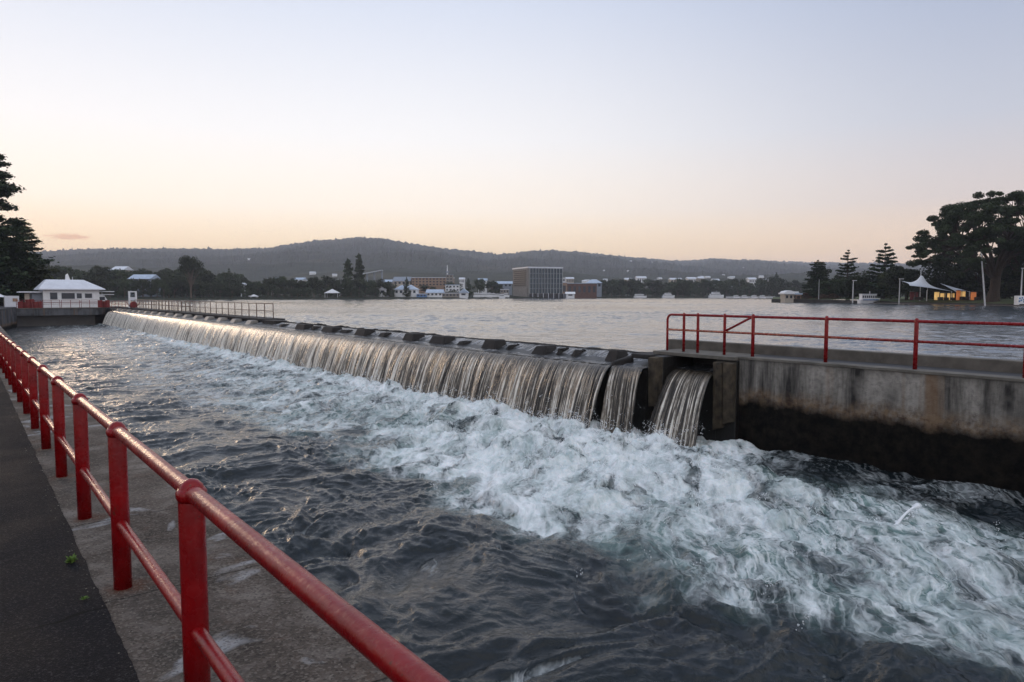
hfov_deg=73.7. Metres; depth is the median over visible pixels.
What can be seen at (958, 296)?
market stall
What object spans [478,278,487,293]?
house
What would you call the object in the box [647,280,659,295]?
tree
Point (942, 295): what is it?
market stall
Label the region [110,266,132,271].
house
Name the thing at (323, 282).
tree
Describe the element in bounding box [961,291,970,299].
market stall
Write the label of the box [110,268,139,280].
tree
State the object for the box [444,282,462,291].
tree
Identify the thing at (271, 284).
tree
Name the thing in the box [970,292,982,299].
market stall
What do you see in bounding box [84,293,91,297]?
window
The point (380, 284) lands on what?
tree
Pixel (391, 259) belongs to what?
hills
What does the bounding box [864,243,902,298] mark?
norfolk pine
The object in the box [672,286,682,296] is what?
tree
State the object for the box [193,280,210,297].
tree
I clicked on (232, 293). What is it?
tree
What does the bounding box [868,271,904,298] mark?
tree
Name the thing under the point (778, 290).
tree
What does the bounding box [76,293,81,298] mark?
window
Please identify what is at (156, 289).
tree
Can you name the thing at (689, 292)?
tree
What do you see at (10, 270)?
conifer
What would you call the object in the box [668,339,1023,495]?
retaining wall
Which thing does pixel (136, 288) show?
tree
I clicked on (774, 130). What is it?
sky
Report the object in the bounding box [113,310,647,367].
crest
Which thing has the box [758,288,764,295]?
tree
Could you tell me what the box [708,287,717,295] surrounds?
tree
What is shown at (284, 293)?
tree
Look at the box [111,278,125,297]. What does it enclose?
tree
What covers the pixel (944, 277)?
tree
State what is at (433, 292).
shed
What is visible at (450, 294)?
shed
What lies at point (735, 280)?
tree
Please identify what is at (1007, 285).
tree
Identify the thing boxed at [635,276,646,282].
house
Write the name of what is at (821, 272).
tree
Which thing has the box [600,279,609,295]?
tree
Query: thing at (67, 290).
house
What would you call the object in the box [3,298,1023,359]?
lake
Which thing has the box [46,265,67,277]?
tree
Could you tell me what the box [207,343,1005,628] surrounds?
spray
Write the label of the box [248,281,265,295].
tree
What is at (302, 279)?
house
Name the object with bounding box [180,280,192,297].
tree
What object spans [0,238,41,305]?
conifer
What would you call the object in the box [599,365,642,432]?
waterfall
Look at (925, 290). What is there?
tree
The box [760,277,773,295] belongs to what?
tree
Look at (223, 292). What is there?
tree
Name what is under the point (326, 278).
tree
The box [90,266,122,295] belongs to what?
tree
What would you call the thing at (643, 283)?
tree
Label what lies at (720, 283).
tree
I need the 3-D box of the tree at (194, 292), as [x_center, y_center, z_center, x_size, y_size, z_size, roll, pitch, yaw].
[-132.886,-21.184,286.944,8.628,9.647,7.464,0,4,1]
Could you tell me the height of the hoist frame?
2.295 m
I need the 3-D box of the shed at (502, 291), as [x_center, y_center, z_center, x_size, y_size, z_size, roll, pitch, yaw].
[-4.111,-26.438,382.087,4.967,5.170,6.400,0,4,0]
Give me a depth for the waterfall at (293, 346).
29.01 m
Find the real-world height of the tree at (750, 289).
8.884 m
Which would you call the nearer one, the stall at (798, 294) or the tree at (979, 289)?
the tree at (979, 289)
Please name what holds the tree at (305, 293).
on the hills
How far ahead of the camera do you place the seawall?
158.04 m
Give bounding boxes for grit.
[10,402,341,678]
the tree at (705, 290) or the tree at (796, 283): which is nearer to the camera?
the tree at (705, 290)
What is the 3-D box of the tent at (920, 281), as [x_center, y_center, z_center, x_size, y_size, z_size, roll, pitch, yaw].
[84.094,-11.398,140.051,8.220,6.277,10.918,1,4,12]
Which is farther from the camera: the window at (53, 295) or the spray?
the window at (53, 295)
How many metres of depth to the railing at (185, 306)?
63.38 m
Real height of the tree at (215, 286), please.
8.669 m
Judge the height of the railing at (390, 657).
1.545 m
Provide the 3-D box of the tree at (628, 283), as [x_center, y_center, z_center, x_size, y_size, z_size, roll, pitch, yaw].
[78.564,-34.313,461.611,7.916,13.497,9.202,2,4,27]
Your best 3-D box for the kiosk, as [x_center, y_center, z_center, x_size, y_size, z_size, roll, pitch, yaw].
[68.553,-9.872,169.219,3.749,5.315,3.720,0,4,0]
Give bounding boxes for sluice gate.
[693,357,716,370]
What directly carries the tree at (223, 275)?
on the hills
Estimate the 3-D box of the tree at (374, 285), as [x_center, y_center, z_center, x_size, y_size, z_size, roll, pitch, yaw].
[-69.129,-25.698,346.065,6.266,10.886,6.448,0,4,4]
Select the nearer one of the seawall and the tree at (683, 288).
the seawall
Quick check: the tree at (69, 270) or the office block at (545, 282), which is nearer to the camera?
the tree at (69, 270)
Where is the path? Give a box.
[0,377,139,681]
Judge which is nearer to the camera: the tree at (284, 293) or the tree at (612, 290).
the tree at (284, 293)
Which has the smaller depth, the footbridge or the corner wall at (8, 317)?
the footbridge
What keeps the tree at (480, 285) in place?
on the hills
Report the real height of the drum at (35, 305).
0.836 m
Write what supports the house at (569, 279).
on the hills
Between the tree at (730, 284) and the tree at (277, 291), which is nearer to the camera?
the tree at (277, 291)
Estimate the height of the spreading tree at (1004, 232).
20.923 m
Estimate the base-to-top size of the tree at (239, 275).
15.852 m
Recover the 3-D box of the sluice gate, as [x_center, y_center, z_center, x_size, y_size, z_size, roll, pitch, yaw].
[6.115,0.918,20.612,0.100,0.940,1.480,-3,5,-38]
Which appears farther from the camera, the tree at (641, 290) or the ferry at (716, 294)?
the tree at (641, 290)
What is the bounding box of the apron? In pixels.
[107,306,123,309]
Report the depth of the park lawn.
136.83 m
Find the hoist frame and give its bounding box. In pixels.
[126,291,139,307]
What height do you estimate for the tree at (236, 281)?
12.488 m
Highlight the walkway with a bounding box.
[116,307,286,323]
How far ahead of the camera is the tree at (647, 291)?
445.87 m
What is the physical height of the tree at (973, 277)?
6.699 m
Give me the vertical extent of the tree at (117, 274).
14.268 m
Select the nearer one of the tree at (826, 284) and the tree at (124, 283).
the tree at (826, 284)
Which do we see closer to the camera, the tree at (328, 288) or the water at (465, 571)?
the water at (465, 571)
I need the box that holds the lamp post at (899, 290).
[898,278,903,303]
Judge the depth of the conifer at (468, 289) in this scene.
369.12 m
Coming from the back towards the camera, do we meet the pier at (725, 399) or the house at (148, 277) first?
the house at (148, 277)
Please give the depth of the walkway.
61.24 m
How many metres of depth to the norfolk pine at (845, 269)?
171.22 m
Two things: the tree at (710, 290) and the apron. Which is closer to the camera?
the apron
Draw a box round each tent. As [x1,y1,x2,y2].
[565,292,574,297]
[903,270,951,300]
[942,284,969,299]
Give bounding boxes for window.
[50,292,57,299]
[61,293,74,298]
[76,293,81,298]
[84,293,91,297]
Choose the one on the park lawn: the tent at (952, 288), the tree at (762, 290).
the tent at (952, 288)
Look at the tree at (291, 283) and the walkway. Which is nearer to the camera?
the walkway
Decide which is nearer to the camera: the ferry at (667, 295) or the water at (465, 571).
the water at (465, 571)
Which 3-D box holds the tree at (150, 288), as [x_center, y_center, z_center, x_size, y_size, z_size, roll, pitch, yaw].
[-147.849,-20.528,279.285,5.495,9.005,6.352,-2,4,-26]
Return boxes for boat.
[857,291,879,303]
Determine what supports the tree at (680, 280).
on the hills
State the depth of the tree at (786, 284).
469.71 m
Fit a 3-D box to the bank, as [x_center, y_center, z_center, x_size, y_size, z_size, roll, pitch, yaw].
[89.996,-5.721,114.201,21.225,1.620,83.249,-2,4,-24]
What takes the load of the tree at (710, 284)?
on the hills
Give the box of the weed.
[66,553,77,562]
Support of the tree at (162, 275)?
on the hills
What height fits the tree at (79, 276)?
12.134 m
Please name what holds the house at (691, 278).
on the hills
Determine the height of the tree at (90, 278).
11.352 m
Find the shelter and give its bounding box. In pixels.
[325,289,339,297]
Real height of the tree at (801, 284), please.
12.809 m
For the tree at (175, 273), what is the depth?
306.21 m
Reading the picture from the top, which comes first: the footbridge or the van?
the van
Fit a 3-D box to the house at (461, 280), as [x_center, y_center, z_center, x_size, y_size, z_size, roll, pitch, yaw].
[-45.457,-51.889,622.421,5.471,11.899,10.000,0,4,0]
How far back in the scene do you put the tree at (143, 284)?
272.61 m
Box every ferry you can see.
[633,294,646,297]
[662,292,674,297]
[708,291,723,297]
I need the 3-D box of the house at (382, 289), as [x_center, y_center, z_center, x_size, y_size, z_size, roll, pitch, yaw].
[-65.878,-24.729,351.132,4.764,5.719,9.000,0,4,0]
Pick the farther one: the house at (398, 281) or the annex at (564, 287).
the house at (398, 281)
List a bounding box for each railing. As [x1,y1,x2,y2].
[0,332,449,681]
[134,300,273,318]
[141,300,193,311]
[666,313,1023,377]
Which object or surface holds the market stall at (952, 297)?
on the park lawn
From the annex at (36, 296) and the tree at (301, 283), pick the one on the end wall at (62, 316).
the annex at (36, 296)
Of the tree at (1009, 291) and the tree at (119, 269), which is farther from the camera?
the tree at (119, 269)
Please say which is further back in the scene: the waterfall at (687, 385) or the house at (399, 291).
the house at (399, 291)
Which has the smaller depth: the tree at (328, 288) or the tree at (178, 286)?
the tree at (178, 286)
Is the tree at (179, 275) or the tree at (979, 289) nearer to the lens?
the tree at (979, 289)
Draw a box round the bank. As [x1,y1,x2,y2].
[869,301,1023,305]
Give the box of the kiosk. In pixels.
[778,290,798,302]
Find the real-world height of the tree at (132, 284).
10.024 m
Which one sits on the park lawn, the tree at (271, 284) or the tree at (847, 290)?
the tree at (847, 290)
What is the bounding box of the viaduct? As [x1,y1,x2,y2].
[363,270,382,281]
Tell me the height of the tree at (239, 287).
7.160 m
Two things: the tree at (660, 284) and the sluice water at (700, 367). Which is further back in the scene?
the tree at (660, 284)
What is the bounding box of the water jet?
[894,503,926,524]
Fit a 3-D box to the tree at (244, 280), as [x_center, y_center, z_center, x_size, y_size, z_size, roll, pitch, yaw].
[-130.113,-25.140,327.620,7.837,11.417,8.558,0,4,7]
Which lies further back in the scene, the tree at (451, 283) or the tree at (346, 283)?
the tree at (451, 283)
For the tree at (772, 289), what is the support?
on the hills
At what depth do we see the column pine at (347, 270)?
337.41 m
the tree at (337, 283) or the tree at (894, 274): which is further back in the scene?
the tree at (337, 283)
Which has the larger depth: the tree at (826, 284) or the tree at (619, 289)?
the tree at (619, 289)
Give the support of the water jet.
on the water at (465, 571)
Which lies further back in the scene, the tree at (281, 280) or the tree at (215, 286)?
the tree at (281, 280)
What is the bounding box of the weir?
[118,310,660,433]
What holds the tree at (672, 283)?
on the hills
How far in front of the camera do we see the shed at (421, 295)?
349.23 m
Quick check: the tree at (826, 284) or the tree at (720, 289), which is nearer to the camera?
the tree at (826, 284)
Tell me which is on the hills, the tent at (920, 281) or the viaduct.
the viaduct
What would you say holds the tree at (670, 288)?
on the hills
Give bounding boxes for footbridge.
[653,349,759,360]
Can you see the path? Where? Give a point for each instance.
(54, 627)
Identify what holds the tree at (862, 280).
on the park lawn
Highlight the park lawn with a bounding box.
[773,297,1013,303]
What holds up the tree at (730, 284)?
on the hills
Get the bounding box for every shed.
[3,296,18,307]
[417,294,426,296]
[425,289,444,296]
[442,293,458,297]
[459,288,468,298]
[500,289,508,294]
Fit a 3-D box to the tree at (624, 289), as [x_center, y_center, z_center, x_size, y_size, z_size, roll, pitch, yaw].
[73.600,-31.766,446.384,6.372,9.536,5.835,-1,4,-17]
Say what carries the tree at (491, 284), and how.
on the hills
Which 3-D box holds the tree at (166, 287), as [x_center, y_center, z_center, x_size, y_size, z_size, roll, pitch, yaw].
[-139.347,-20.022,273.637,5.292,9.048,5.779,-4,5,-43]
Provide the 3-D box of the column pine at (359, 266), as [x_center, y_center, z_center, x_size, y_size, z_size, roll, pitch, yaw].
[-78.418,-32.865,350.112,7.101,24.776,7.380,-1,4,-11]
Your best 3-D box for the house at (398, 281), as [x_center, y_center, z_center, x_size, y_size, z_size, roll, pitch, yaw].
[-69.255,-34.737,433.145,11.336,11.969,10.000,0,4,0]
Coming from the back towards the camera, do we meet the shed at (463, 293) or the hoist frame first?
the shed at (463, 293)
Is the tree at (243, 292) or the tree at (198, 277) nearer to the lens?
the tree at (243, 292)
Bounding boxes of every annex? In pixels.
[17,291,42,307]
[562,282,567,293]
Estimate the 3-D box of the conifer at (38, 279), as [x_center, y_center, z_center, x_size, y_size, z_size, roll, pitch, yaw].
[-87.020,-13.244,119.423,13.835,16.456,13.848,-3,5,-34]
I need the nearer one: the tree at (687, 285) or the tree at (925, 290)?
the tree at (925, 290)
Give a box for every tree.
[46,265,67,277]
[56,267,73,276]
[72,270,97,285]
[72,273,83,279]
[79,268,99,279]
[85,274,111,293]
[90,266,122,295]
[103,279,118,297]
[105,269,127,295]
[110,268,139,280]
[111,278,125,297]
[117,279,132,297]
[121,278,135,296]
[131,280,140,297]
[134,278,149,297]
[146,280,154,296]
[148,278,165,297]
[153,272,168,290]
[157,280,171,297]
[158,268,170,271]
[161,270,184,292]
[167,269,188,289]
[168,279,184,297]
[178,255,206,297]
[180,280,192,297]
[184,279,205,297]
[192,269,213,293]
[193,272,215,295]
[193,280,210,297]
[207,281,219,297]
[214,283,227,296]
[218,272,233,282]
[225,272,243,278]
[226,285,237,297]
[230,275,241,285]
[234,285,242,296]
[238,277,248,282]
[238,281,253,296]
[240,289,247,297]
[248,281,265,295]
[261,277,275,295]
[264,287,271,296]
[268,278,282,296]
[270,276,287,296]
[271,288,281,296]
[280,290,287,296]
[285,278,297,293]
[292,288,301,297]
[293,281,306,296]
[298,281,311,294]
[302,288,310,297]
[305,276,320,296]
[317,275,338,296]
[318,279,326,296]
[324,286,332,296]
[328,278,340,296]
[337,279,343,296]
[341,280,357,296]
[353,278,366,296]
[356,280,372,296]
[370,280,380,294]
[372,288,379,296]
[376,279,392,290]
[382,281,396,294]
[418,285,434,293]
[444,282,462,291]
[472,279,485,292]
[486,280,499,293]
[493,284,503,293]
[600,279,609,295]
[602,288,609,296]
[607,286,617,295]
[610,278,621,295]
[616,285,623,296]
[618,279,625,285]
[620,285,628,296]
[622,281,633,295]
[628,278,640,295]
[628,287,634,296]
[634,284,643,295]
[636,278,651,295]
[643,289,651,296]
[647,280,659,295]
[654,279,666,295]
[665,285,674,295]
[666,281,678,293]
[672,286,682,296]
[674,278,684,295]
[678,280,691,295]
[679,286,686,295]
[684,280,693,292]
[685,287,692,296]
[693,280,703,295]
[698,279,711,290]
[699,288,707,296]
[703,280,716,293]
[708,279,725,293]
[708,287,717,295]
[717,287,725,295]
[721,285,732,296]
[723,279,733,295]
[727,278,739,288]
[732,278,746,295]
[733,285,743,295]
[745,286,753,295]
[750,287,757,295]
[751,281,761,293]
[754,278,764,286]
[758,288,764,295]
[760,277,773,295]
[766,285,776,296]
[768,276,781,288]
[775,287,782,295]
[781,279,791,289]
[790,280,800,290]
[798,282,805,292]
[811,279,850,299]
[825,276,866,299]
[853,272,892,298]
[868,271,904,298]
[882,265,922,299]
[905,190,1023,301]
[908,273,941,298]
[915,251,977,298]
[918,278,968,298]
[954,250,1017,298]
[954,276,989,298]
[975,260,1023,298]
[986,274,1018,298]
[993,246,1023,279]
[1002,277,1023,295]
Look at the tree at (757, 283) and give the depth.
464.42 m
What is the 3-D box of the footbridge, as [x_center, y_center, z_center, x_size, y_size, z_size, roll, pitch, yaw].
[5.790,0.396,20.408,1.380,0.100,2.880,-3,5,-38]
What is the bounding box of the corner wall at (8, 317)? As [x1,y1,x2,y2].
[0,306,16,329]
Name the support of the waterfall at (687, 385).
on the water at (465, 571)
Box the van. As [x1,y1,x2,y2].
[99,295,106,300]
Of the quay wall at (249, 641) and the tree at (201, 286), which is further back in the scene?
the tree at (201, 286)
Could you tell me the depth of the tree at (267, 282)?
311.35 m
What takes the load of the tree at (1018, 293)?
on the park lawn
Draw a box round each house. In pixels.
[34,274,104,307]
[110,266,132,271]
[129,274,160,296]
[295,278,306,294]
[379,287,388,296]
[393,277,411,287]
[393,285,419,296]
[445,285,459,292]
[459,278,464,288]
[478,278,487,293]
[565,277,573,282]
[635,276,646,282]
[685,277,695,281]
[746,278,756,285]
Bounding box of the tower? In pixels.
[446,274,452,282]
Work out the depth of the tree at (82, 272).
294.01 m
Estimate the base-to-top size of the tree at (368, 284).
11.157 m
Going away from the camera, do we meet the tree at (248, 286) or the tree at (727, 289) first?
the tree at (248, 286)
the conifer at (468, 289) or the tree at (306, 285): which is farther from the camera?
the conifer at (468, 289)
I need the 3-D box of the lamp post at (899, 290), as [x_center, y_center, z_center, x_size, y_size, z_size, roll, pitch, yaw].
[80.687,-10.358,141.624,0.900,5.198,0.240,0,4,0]
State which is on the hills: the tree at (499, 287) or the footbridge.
the tree at (499, 287)
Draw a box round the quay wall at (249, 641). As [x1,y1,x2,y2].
[0,326,391,681]
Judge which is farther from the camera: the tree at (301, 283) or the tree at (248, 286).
the tree at (301, 283)
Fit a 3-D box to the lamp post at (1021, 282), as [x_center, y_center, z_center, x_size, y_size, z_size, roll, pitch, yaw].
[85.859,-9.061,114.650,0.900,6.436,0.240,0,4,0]
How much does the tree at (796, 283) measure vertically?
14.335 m
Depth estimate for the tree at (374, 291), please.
336.76 m
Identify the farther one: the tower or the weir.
the tower
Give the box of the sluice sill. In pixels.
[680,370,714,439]
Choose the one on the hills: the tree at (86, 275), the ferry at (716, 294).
the tree at (86, 275)
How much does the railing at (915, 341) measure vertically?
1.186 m
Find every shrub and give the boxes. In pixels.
[802,293,812,298]
[828,293,841,299]
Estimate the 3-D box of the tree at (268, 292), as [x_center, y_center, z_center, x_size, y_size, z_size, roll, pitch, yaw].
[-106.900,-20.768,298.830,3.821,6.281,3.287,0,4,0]
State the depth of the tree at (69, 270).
296.17 m
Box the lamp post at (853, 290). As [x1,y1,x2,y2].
[852,280,856,302]
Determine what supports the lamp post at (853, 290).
on the park lawn
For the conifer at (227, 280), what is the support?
on the hills
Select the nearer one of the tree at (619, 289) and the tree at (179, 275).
the tree at (179, 275)
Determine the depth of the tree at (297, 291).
308.45 m
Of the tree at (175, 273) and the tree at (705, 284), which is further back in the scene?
the tree at (705, 284)
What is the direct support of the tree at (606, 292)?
on the hills
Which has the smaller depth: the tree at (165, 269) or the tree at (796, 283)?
the tree at (165, 269)
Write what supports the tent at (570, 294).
on the hills
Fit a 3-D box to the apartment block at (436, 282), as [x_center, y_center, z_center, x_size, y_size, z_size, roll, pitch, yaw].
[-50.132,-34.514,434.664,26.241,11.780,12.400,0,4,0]
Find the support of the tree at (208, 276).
on the hills
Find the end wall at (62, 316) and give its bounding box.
[16,307,107,325]
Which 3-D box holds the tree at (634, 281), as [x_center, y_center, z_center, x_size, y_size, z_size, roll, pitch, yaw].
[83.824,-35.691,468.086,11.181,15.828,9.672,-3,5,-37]
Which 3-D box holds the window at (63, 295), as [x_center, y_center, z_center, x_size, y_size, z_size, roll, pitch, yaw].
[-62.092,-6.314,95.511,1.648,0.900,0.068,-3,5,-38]
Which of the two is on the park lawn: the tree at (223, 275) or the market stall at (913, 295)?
the market stall at (913, 295)
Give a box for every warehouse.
[496,281,512,294]
[586,280,601,296]
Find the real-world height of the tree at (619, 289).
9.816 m
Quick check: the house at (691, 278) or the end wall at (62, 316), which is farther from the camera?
the house at (691, 278)
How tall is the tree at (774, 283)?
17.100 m
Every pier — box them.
[648,355,692,432]
[712,359,739,440]
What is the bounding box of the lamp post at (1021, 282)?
[1020,268,1023,295]
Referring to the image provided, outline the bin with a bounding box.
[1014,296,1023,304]
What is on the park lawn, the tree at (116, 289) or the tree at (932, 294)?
the tree at (932, 294)
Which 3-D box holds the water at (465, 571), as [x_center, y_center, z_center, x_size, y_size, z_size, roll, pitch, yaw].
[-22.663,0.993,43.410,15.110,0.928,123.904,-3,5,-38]
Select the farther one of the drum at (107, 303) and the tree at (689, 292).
the tree at (689, 292)
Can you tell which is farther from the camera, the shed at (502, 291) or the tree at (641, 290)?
the tree at (641, 290)
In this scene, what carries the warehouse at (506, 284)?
on the hills
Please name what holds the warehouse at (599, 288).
on the hills
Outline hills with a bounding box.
[19,236,977,299]
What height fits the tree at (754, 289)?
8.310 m
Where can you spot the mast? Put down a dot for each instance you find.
(983, 281)
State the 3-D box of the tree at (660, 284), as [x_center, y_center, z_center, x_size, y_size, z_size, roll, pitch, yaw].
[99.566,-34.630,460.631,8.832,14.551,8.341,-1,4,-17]
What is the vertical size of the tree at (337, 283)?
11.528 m
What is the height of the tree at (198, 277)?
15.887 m
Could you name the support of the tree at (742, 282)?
on the hills
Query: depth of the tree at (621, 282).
463.22 m
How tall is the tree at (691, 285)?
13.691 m
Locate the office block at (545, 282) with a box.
[512,267,565,297]
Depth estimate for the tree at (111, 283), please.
270.64 m
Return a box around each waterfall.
[102,311,611,427]
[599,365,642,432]
[646,368,712,446]
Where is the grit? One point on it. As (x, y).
(106, 545)
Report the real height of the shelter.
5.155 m
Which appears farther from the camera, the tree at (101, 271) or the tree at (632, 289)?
the tree at (632, 289)
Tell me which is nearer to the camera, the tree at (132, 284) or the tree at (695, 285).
the tree at (132, 284)
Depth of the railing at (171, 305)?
79.75 m
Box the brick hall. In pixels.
[567,283,596,297]
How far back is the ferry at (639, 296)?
430.10 m
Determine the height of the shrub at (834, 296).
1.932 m
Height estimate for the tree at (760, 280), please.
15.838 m
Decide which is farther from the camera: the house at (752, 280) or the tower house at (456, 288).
the house at (752, 280)
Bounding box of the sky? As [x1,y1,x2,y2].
[0,0,1023,263]
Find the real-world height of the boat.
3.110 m
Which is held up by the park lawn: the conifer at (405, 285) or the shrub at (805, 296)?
the shrub at (805, 296)
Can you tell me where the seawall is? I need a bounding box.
[771,299,1023,304]
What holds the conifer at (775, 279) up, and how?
on the hills
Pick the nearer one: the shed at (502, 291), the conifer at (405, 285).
the conifer at (405, 285)
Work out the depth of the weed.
4.71 m
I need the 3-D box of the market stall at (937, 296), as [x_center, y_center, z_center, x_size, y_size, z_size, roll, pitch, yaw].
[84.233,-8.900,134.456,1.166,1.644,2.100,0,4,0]
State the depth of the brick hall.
398.86 m
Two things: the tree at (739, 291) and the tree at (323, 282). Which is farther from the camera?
the tree at (739, 291)
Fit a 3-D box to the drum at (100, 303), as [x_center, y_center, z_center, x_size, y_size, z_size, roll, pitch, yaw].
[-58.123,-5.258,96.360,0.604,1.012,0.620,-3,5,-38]
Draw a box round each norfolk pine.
[831,250,860,299]
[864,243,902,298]
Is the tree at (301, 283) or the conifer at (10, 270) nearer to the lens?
the conifer at (10, 270)
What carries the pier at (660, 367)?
in the water at (465, 571)
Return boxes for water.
[5,323,1023,681]
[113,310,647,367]
[677,363,712,371]
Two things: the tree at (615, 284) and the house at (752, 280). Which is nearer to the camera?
the tree at (615, 284)
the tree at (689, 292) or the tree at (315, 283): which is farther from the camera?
the tree at (689, 292)
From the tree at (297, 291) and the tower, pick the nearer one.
the tree at (297, 291)
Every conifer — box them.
[0,154,59,301]
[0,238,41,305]
[4,221,59,299]
[220,268,236,296]
[402,277,411,296]
[466,278,472,295]
[770,272,782,295]
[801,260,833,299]
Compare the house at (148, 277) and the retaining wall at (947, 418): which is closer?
the retaining wall at (947, 418)
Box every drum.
[25,299,30,307]
[33,302,38,307]
[98,300,102,306]
[105,300,109,306]
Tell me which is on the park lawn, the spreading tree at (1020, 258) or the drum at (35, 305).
the spreading tree at (1020, 258)
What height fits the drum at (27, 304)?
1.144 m
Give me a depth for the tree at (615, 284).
457.48 m
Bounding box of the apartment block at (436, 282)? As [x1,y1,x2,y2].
[411,277,453,293]
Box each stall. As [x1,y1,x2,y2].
[794,293,802,298]
[909,291,924,299]
[934,292,944,299]
[940,293,950,299]
[947,293,955,299]
[955,290,967,299]
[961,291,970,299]
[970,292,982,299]
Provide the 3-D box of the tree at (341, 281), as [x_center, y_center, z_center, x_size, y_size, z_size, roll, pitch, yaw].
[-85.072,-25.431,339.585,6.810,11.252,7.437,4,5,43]
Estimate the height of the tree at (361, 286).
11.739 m
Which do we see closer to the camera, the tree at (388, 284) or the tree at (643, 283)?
the tree at (388, 284)
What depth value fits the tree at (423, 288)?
377.29 m
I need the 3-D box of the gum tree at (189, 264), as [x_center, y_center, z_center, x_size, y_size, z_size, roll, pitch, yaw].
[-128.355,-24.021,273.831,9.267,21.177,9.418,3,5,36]
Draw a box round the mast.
[980,249,985,305]
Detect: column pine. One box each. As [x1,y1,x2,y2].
[341,258,353,296]
[352,253,365,295]

